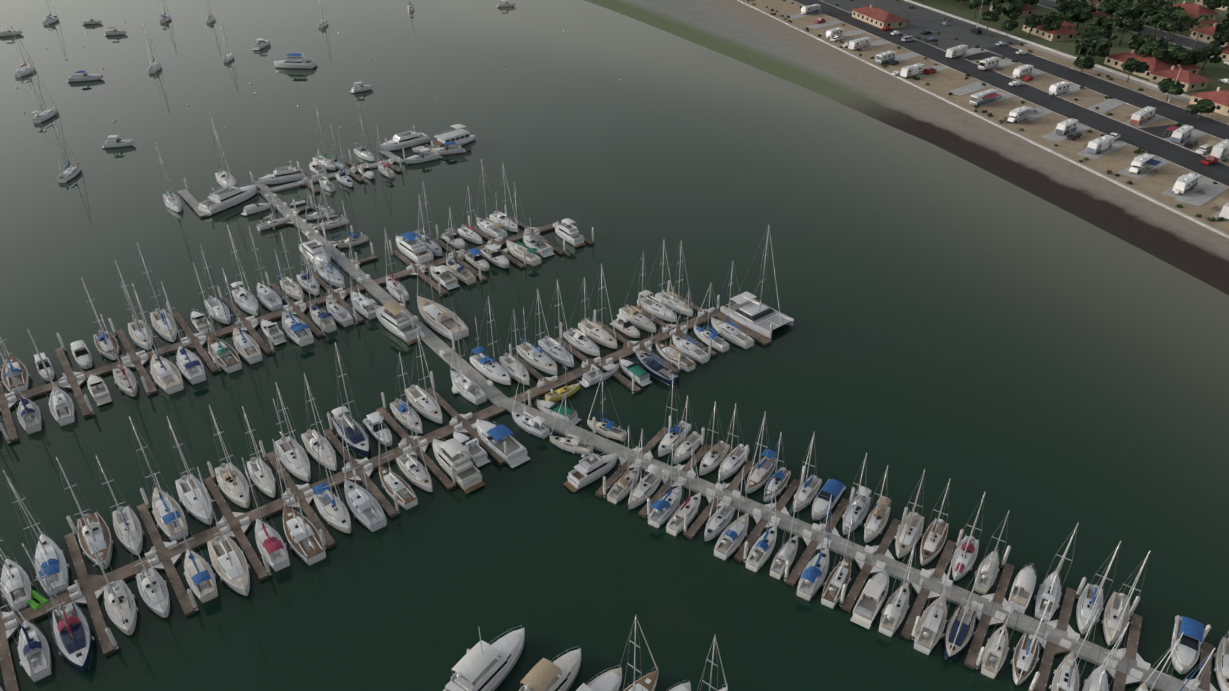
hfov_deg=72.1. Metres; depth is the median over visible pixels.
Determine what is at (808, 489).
sailboat
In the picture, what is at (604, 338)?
sailboat
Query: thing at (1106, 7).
tree
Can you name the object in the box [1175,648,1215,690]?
sailboat
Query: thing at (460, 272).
sailboat
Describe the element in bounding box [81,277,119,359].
sailboat
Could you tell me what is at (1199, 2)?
house
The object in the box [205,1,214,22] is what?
sailboat
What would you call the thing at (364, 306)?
sailboat
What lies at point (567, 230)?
motor yacht
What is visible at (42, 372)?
motor cruiser
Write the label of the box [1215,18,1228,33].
tree
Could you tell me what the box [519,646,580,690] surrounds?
motor yacht
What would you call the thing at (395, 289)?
sailboat
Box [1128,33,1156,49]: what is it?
tree
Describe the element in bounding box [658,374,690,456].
sailboat
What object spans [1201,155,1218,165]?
pickup
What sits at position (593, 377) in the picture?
motor cruiser
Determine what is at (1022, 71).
rv
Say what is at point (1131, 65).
tree
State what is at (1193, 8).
house
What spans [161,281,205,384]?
sailboat
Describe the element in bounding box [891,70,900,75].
car
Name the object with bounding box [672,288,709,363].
sailboat
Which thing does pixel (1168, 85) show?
tree
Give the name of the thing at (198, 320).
motor cruiser
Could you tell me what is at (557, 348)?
sailboat
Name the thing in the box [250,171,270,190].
dock top spur
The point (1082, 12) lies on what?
tree
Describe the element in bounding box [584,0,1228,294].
beach ground
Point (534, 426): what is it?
sailboat
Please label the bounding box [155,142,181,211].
sailboat
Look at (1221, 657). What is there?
sailboat
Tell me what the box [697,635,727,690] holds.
sailboat
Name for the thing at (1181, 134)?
rv
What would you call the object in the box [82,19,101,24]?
motor cruiser
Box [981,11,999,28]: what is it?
tree
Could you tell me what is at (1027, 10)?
house
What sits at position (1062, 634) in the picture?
dock walkway
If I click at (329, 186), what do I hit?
sailboat
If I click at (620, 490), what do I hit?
sailboat
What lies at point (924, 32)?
car
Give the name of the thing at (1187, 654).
motor cruiser
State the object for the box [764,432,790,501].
sailboat
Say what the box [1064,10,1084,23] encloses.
tree
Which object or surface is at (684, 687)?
motor cruiser
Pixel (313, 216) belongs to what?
sailboat
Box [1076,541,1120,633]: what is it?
sailboat
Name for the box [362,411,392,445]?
motor cruiser
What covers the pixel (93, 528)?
sailboat
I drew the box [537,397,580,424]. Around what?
motor cruiser
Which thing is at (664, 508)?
sailboat
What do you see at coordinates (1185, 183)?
rv
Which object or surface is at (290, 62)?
motor yacht
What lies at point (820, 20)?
pickup
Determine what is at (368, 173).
motor cruiser
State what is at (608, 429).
sailboat
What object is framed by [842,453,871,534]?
sailboat
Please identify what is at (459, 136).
houseboat
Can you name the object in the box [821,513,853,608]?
sailboat
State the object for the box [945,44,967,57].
rv
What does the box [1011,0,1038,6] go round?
tree
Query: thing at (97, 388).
motor cruiser
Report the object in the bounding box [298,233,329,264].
motor yacht
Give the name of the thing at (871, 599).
motor cruiser
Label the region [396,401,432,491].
sailboat
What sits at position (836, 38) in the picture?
pickup
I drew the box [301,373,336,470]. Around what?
sailboat
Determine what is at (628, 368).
motor cruiser
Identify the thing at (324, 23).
sailboat
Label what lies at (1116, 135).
pickup
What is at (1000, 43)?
car
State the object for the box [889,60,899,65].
car
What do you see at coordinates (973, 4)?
tree
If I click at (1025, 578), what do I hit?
motor cruiser
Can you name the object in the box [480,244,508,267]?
motor cruiser
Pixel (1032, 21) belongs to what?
tree
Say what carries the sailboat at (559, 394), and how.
on the water surface
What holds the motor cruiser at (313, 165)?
on the water surface
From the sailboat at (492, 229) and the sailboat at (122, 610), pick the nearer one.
the sailboat at (122, 610)
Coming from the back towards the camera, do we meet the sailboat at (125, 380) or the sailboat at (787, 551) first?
the sailboat at (125, 380)
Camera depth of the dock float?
211.92 m
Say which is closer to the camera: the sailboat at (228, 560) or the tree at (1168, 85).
the sailboat at (228, 560)
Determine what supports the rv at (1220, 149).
on the rv park
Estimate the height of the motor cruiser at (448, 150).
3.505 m
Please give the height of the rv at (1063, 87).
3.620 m
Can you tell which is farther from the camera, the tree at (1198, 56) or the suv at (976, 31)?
the suv at (976, 31)
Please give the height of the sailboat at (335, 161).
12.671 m
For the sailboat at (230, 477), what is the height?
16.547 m
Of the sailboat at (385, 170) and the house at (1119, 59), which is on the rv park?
the house at (1119, 59)
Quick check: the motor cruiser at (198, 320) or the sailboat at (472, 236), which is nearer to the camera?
the motor cruiser at (198, 320)
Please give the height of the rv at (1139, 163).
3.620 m
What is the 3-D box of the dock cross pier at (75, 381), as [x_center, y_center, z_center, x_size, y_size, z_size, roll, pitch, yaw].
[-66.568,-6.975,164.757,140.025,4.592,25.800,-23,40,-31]
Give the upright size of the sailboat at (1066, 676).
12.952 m
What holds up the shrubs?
on the rv park
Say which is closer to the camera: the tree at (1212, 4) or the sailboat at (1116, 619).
the sailboat at (1116, 619)
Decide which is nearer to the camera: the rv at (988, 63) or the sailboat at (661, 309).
the sailboat at (661, 309)
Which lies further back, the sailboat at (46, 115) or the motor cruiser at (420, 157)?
the sailboat at (46, 115)
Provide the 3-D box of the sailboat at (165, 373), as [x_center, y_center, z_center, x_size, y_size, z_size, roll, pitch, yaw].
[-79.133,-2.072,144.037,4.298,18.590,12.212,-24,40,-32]
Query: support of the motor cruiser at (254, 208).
on the water surface
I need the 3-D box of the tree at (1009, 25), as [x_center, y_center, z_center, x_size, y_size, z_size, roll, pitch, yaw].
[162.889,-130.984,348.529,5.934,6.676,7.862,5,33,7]
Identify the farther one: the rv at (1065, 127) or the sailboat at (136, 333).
the rv at (1065, 127)
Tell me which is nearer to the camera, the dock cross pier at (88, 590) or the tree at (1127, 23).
the dock cross pier at (88, 590)
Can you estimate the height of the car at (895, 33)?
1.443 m
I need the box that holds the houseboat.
[434,124,475,146]
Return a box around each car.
[881,26,891,30]
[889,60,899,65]
[891,31,901,35]
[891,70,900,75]
[921,30,931,34]
[927,37,937,41]
[995,41,1007,45]
[1009,81,1023,86]
[1016,50,1029,54]
[1022,75,1032,81]
[1161,36,1171,40]
[1219,78,1228,83]
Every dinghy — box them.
[289,199,305,205]
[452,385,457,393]
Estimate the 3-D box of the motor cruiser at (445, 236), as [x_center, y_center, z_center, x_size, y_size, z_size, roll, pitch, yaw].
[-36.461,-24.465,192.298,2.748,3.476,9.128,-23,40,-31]
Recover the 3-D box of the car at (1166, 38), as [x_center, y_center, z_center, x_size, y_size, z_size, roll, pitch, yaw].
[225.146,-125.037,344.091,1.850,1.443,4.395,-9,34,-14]
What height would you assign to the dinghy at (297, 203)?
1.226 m
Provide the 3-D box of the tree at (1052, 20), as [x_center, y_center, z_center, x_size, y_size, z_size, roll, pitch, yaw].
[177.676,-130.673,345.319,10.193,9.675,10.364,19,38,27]
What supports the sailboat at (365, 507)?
on the water surface
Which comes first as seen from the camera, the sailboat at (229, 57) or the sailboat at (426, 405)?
the sailboat at (426, 405)
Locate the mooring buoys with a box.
[16,21,621,131]
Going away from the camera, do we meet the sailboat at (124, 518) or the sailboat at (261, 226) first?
the sailboat at (124, 518)
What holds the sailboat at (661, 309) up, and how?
on the water surface
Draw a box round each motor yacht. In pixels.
[198,168,256,215]
[258,159,304,184]
[273,43,317,68]
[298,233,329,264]
[375,302,421,344]
[380,126,431,150]
[395,231,434,263]
[432,437,485,493]
[443,625,524,690]
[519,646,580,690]
[555,218,585,246]
[563,450,616,492]
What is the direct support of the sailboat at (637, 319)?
on the water surface
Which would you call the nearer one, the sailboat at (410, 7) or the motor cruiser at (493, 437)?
the motor cruiser at (493, 437)
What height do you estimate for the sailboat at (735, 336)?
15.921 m
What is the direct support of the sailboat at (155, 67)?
on the water surface
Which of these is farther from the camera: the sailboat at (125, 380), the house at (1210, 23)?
the house at (1210, 23)
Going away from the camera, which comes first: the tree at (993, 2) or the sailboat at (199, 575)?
the sailboat at (199, 575)
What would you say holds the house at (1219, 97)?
on the rv park
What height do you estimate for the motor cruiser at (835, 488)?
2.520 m
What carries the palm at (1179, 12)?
on the rv park
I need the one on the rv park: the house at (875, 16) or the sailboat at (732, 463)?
the house at (875, 16)
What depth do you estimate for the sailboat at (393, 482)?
122.77 m
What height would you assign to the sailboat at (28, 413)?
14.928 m
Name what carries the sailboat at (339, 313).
on the water surface
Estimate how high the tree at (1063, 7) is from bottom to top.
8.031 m
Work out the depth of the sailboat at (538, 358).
150.61 m
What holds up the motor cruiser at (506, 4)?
on the water surface
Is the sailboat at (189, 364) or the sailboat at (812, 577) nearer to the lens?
the sailboat at (812, 577)
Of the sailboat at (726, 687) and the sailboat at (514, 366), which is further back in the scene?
the sailboat at (514, 366)
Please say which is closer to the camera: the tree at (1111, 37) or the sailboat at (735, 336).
the sailboat at (735, 336)
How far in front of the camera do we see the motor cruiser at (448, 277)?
176.33 m
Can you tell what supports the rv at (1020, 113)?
on the rv park
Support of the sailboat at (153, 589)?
on the water surface
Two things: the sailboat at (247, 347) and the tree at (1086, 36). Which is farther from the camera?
the tree at (1086, 36)
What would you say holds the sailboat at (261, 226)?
on the water surface
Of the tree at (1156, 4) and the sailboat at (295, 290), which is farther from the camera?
the tree at (1156, 4)
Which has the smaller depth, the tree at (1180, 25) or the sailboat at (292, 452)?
the sailboat at (292, 452)
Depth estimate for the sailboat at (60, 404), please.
138.70 m
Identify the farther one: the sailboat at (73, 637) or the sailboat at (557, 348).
the sailboat at (557, 348)
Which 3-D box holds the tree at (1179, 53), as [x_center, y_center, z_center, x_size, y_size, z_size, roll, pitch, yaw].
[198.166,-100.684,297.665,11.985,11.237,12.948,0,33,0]
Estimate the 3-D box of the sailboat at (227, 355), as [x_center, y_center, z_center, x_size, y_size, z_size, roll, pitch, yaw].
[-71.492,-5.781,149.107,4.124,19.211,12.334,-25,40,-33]
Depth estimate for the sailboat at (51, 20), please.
380.64 m
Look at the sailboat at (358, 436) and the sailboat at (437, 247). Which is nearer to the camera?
the sailboat at (358, 436)
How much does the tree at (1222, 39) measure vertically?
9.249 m
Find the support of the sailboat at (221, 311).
on the water surface
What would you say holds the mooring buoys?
on the water surface
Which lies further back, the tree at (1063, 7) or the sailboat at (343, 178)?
the tree at (1063, 7)
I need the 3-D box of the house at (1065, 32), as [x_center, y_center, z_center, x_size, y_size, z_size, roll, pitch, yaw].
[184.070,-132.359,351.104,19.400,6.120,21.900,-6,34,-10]
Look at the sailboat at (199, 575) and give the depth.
107.98 m
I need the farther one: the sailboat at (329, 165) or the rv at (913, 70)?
the rv at (913, 70)
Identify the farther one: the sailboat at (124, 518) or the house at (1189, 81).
the house at (1189, 81)
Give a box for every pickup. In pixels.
[814,18,825,23]
[830,35,841,41]
[1067,131,1081,139]
[1109,132,1120,139]
[1184,139,1197,148]
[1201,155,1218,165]
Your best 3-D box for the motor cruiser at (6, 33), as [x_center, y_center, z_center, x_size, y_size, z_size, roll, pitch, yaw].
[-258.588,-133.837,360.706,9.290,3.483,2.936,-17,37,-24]
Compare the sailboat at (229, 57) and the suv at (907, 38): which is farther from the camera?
the suv at (907, 38)
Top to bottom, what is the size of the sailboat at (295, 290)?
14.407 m
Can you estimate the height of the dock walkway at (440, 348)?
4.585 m
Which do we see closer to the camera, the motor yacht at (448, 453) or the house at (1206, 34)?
the motor yacht at (448, 453)
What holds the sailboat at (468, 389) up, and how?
on the water surface
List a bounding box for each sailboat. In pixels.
[0,330,29,393]
[0,349,41,433]
[0,537,33,611]
[0,580,51,681]
[3,470,69,596]
[11,26,35,76]
[22,543,94,671]
[27,329,74,425]
[28,59,57,122]
[42,0,58,24]
[53,120,80,182]
[56,457,113,568]
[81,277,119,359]
[87,538,138,635]
[96,455,143,554]
[101,315,137,396]
[115,260,152,349]
[126,527,169,617]
[129,417,188,541]
[132,283,183,394]
[137,243,176,341]
[142,20,160,73]
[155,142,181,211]
[159,1,170,22]
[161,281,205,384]
[166,416,212,524]
[167,492,217,602]
[193,262,241,372]
[197,467,249,595]
[200,245,230,324]
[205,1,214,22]
[209,111,236,187]
[209,405,249,507]
[221,23,233,62]
[222,268,261,363]
[227,225,258,315]
[242,406,275,497]
[242,458,289,571]
[249,228,282,311]
[257,185,286,230]
[272,439,325,565]
[273,383,310,481]
[275,251,313,346]
[280,234,303,300]
[296,229,319,295]
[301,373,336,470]
[303,244,336,332]
[305,176,334,220]
[312,435,350,532]
[313,107,335,170]
[315,205,344,287]
[317,145,334,191]
[317,183,348,229]
[318,0,327,27]
[322,244,353,326]
[330,126,343,169]
[331,342,369,456]
[335,135,352,186]
[337,201,367,247]
[341,419,386,531]
[348,237,376,319]
[354,103,374,161]
[377,127,394,177]
[378,411,417,509]
[384,227,408,302]
[390,352,422,433]
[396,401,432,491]
[404,330,442,423]
[407,0,413,11]
[414,182,441,256]
[417,195,468,340]
[446,206,475,284]
[450,313,486,404]
[458,187,481,243]
[470,296,510,384]
[476,159,506,238]
[489,163,516,231]
[499,309,529,384]
[506,182,540,265]
[512,366,549,438]
[517,289,556,374]
[538,280,573,366]
[545,344,579,402]
[550,393,592,455]
[563,277,599,355]
[578,263,616,348]
[587,374,626,441]
[607,425,639,503]
[612,615,657,690]
[619,251,655,332]
[628,429,661,508]
[635,295,678,385]
[637,240,676,321]
[648,442,681,527]
[655,241,692,315]
[655,286,695,371]
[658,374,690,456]
[666,445,700,535]
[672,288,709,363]
[673,395,701,463]
[694,283,728,352]
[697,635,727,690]
[699,401,729,475]
[704,470,734,541]
[711,261,753,348]
[714,465,748,559]
[718,403,749,480]
[746,411,776,493]
[746,478,776,571]
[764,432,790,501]
[770,489,798,579]
[793,432,821,511]
[797,494,831,600]
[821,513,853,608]
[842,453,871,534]
[863,465,890,542]
[879,536,916,636]
[894,469,924,557]
[914,550,955,654]
[920,479,949,565]
[943,564,981,661]
[951,492,985,580]
[974,511,1008,594]
[981,585,1021,678]
[1010,599,1050,685]
[1034,523,1078,621]
[1049,609,1099,690]
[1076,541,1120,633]
[1082,622,1129,690]
[1101,551,1149,645]
[1136,632,1183,690]
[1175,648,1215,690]
[1213,631,1228,690]
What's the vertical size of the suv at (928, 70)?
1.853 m
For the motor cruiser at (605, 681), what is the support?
on the water surface
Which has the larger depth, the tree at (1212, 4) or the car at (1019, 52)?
the tree at (1212, 4)
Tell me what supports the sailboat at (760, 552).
on the water surface
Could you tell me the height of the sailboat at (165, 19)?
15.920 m
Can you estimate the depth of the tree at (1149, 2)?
364.50 m
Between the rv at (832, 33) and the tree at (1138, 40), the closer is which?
the tree at (1138, 40)
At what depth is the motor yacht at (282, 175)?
222.63 m
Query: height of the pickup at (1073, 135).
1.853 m
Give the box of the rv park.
[737,0,1228,238]
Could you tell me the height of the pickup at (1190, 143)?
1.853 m
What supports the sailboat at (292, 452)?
on the water surface
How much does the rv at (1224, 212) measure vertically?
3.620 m
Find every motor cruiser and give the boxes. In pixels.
[0,28,21,36]
[34,353,53,380]
[66,71,102,81]
[70,340,92,368]
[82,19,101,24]
[87,374,111,405]
[101,135,133,147]
[104,27,125,35]
[190,311,212,333]
[241,201,269,215]
[252,38,269,49]
[260,317,285,344]
[309,161,325,175]
[349,81,372,92]
[358,163,373,178]
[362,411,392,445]
[404,147,442,163]
[412,141,439,152]
[430,263,458,289]
[431,141,465,154]
[441,228,464,248]
[453,430,489,466]
[464,248,488,271]
[476,417,529,467]
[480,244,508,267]
[496,0,514,6]
[523,234,554,257]
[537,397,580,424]
[576,665,621,690]
[579,361,618,387]
[610,313,639,337]
[619,356,651,385]
[667,680,690,690]
[812,479,845,519]
[850,568,888,628]
[1008,563,1036,613]
[1171,615,1203,674]
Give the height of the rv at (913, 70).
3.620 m
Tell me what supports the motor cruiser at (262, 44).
on the water surface
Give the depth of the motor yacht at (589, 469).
125.21 m
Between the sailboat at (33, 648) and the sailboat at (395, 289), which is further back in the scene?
the sailboat at (395, 289)
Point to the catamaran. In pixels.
(760, 317)
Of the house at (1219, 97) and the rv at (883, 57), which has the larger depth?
the rv at (883, 57)
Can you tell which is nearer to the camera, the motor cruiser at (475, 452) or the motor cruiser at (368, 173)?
the motor cruiser at (475, 452)
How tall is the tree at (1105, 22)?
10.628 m
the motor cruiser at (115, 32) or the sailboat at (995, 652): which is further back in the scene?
the motor cruiser at (115, 32)
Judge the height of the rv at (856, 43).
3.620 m
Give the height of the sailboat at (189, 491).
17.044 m
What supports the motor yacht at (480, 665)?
on the water surface
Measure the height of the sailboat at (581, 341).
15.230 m
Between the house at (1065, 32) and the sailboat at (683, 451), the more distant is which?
the house at (1065, 32)
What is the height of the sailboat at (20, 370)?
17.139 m
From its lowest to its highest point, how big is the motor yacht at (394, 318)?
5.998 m
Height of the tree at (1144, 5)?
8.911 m
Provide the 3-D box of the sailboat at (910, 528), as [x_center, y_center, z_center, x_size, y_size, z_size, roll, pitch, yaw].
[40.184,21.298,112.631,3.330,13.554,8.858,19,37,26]
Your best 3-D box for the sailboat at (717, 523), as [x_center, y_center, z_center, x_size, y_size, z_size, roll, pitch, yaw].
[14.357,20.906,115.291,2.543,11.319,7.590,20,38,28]
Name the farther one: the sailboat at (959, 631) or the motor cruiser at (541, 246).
the motor cruiser at (541, 246)
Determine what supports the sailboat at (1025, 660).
on the water surface
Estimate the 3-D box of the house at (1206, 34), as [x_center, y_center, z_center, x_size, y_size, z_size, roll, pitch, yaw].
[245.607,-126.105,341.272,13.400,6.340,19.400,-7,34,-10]
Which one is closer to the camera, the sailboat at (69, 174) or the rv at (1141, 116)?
the sailboat at (69, 174)
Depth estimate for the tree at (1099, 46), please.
307.50 m
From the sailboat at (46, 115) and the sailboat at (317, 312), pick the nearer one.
the sailboat at (317, 312)
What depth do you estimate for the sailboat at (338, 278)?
176.62 m
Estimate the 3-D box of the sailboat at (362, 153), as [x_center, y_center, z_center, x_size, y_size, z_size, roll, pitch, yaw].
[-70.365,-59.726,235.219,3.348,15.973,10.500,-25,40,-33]
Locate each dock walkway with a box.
[258,190,505,406]
[497,390,1216,690]
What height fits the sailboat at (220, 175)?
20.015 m
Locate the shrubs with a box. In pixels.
[747,0,1227,221]
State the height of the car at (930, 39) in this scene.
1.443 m
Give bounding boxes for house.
[851,5,907,28]
[990,2,1035,16]
[1022,21,1078,41]
[1079,0,1103,3]
[1091,4,1111,18]
[1104,49,1201,78]
[1149,65,1210,91]
[1170,12,1217,30]
[1173,1,1218,19]
[1189,87,1228,116]
[1190,23,1228,46]
[1194,0,1227,10]
[1211,46,1228,60]
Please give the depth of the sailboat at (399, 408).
136.86 m
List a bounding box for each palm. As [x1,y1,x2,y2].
[1170,10,1187,43]
[1193,14,1212,47]
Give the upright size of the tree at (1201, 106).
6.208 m
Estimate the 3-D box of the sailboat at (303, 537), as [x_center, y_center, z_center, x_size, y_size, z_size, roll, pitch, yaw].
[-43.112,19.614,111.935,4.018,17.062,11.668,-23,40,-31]
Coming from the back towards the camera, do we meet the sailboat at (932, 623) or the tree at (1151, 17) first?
the tree at (1151, 17)
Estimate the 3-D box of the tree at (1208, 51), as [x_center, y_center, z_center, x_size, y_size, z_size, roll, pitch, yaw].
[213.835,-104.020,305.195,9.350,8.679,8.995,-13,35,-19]
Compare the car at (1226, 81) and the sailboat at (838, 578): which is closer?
the sailboat at (838, 578)
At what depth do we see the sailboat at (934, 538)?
113.49 m
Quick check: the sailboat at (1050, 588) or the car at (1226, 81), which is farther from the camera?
the car at (1226, 81)
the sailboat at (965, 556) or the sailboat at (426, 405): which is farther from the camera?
the sailboat at (426, 405)
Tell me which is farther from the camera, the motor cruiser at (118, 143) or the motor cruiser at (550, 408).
the motor cruiser at (118, 143)
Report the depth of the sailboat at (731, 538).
114.27 m
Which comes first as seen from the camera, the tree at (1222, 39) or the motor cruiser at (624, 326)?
the motor cruiser at (624, 326)
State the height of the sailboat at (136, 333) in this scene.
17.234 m
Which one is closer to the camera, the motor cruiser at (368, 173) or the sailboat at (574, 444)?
the sailboat at (574, 444)
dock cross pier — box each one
[0,204,594,442]
[0,280,772,690]
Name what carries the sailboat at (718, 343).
on the water surface
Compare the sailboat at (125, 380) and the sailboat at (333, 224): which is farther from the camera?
the sailboat at (333, 224)
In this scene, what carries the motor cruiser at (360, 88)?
on the water surface
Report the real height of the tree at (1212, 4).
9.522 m
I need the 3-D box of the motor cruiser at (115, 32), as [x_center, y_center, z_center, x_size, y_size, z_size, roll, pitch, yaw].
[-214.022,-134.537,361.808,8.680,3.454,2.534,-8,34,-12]
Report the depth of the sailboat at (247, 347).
154.06 m
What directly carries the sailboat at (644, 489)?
on the water surface
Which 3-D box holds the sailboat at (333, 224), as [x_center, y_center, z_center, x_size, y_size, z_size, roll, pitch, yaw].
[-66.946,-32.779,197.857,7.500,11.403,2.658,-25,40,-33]
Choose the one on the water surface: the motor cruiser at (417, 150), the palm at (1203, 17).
the motor cruiser at (417, 150)
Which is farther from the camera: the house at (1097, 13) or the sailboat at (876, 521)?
the house at (1097, 13)
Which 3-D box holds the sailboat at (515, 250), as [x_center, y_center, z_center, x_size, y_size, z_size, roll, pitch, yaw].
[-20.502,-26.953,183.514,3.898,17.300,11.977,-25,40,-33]
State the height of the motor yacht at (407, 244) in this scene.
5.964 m
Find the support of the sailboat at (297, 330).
on the water surface
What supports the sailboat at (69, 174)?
on the water surface
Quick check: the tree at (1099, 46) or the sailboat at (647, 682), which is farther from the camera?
the tree at (1099, 46)
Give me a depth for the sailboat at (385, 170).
226.92 m
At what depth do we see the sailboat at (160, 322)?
159.52 m
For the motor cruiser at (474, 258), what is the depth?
182.77 m
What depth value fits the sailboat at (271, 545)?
112.31 m
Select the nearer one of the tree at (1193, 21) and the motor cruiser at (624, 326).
the motor cruiser at (624, 326)
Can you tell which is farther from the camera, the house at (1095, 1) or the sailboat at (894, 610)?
the house at (1095, 1)
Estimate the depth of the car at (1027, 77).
294.81 m
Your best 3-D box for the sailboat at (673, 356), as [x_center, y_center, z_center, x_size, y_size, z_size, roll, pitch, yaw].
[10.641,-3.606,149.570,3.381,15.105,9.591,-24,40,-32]
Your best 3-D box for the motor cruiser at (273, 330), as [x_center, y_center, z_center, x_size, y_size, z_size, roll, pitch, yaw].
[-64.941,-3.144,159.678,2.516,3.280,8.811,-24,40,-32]
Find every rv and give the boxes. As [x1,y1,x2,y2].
[801,4,821,14]
[825,27,843,39]
[847,37,870,49]
[875,50,895,63]
[900,63,924,76]
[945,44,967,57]
[969,89,999,104]
[978,57,1002,70]
[1007,106,1035,123]
[1012,64,1033,78]
[1049,81,1070,95]
[1055,118,1077,134]
[1084,135,1113,153]
[1126,106,1155,124]
[1129,153,1160,175]
[1163,125,1193,142]
[1172,172,1204,194]
[1206,139,1228,157]
[1209,197,1228,219]
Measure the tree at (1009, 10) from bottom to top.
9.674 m
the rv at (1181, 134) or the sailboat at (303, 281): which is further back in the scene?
the rv at (1181, 134)
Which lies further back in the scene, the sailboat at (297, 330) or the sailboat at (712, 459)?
the sailboat at (297, 330)
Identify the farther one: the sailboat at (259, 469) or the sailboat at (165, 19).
the sailboat at (165, 19)
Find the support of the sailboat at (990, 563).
on the water surface
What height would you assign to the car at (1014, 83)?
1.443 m
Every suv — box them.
[901,36,915,41]
[923,67,936,74]
[971,28,981,33]
[1195,144,1212,154]
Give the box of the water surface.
[0,0,1228,690]
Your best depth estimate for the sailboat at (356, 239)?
191.45 m
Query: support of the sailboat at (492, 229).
on the water surface
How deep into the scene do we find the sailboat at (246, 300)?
167.48 m
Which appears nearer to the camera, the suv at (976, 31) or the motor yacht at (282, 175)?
the motor yacht at (282, 175)
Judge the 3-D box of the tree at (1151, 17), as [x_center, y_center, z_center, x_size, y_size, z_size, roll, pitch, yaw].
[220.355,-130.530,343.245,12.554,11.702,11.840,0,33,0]
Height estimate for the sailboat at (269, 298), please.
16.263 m
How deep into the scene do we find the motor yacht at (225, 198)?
209.40 m
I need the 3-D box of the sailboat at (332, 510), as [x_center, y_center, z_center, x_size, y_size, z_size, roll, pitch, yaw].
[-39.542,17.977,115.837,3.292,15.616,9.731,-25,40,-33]
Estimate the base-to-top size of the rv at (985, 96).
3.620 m
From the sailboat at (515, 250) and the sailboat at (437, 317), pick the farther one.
the sailboat at (515, 250)
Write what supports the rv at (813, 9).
on the rv park
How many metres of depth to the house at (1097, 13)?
371.86 m
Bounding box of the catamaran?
[720,225,793,337]
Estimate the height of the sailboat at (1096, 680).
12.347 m
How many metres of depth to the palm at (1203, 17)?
319.79 m
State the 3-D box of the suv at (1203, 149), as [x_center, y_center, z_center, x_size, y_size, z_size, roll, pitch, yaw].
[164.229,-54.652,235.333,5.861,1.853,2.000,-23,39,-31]
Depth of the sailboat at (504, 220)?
198.97 m
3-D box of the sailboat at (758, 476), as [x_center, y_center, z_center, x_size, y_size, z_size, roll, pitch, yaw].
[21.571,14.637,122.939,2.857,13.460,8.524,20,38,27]
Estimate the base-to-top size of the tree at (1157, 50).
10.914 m
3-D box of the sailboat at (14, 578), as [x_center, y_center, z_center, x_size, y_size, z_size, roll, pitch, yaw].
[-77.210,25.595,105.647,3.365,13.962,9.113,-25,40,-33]
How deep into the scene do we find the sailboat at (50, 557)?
109.45 m
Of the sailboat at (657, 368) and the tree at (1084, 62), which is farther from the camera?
the tree at (1084, 62)
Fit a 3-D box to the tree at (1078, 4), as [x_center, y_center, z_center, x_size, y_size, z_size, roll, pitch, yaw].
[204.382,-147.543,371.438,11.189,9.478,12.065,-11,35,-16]
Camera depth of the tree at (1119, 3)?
366.87 m
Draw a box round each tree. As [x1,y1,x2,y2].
[969,0,989,18]
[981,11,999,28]
[990,0,1012,5]
[992,2,1022,19]
[1001,19,1018,35]
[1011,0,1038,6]
[1022,14,1042,36]
[1039,12,1065,29]
[1054,1,1072,15]
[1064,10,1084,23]
[1068,0,1096,12]
[1068,8,1093,27]
[1072,6,1090,28]
[1073,31,1100,55]
[1073,55,1094,73]
[1075,36,1111,57]
[1085,27,1112,34]
[1087,16,1112,30]
[1096,0,1121,16]
[1096,31,1117,40]
[1104,0,1132,6]
[1110,17,1144,45]
[1112,4,1141,30]
[1120,57,1149,82]
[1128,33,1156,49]
[1135,38,1173,62]
[1137,0,1172,4]
[1138,1,1154,21]
[1141,7,1177,34]
[1151,0,1184,17]
[1156,18,1191,43]
[1157,78,1183,100]
[1163,43,1192,64]
[1175,15,1200,33]
[1185,99,1215,118]
[1191,48,1206,64]
[1200,46,1223,69]
[1203,0,1228,10]
[1208,32,1228,47]
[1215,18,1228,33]
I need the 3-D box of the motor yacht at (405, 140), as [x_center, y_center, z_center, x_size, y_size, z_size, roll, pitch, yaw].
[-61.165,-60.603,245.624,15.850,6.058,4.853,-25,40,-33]
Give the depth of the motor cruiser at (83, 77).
302.93 m
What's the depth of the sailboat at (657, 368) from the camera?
148.39 m
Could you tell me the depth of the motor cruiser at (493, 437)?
130.76 m
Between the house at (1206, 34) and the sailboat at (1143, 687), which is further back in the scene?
the house at (1206, 34)
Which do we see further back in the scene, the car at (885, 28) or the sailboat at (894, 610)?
the car at (885, 28)
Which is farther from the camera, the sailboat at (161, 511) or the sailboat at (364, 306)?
the sailboat at (364, 306)
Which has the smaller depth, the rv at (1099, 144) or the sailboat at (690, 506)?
the sailboat at (690, 506)
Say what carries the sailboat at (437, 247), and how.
on the water surface
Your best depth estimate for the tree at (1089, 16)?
356.71 m
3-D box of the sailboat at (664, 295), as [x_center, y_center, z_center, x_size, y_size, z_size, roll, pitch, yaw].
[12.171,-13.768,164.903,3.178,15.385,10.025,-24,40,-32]
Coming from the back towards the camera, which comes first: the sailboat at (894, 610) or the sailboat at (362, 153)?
the sailboat at (362, 153)
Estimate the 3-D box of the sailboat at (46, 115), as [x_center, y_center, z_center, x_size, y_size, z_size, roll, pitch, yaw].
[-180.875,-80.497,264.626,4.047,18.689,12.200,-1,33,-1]
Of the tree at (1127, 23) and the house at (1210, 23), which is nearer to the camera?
the tree at (1127, 23)
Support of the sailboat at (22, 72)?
on the water surface
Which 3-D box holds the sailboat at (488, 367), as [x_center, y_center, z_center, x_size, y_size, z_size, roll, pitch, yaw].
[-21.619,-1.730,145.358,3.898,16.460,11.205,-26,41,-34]
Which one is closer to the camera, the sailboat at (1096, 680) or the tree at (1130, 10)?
the sailboat at (1096, 680)

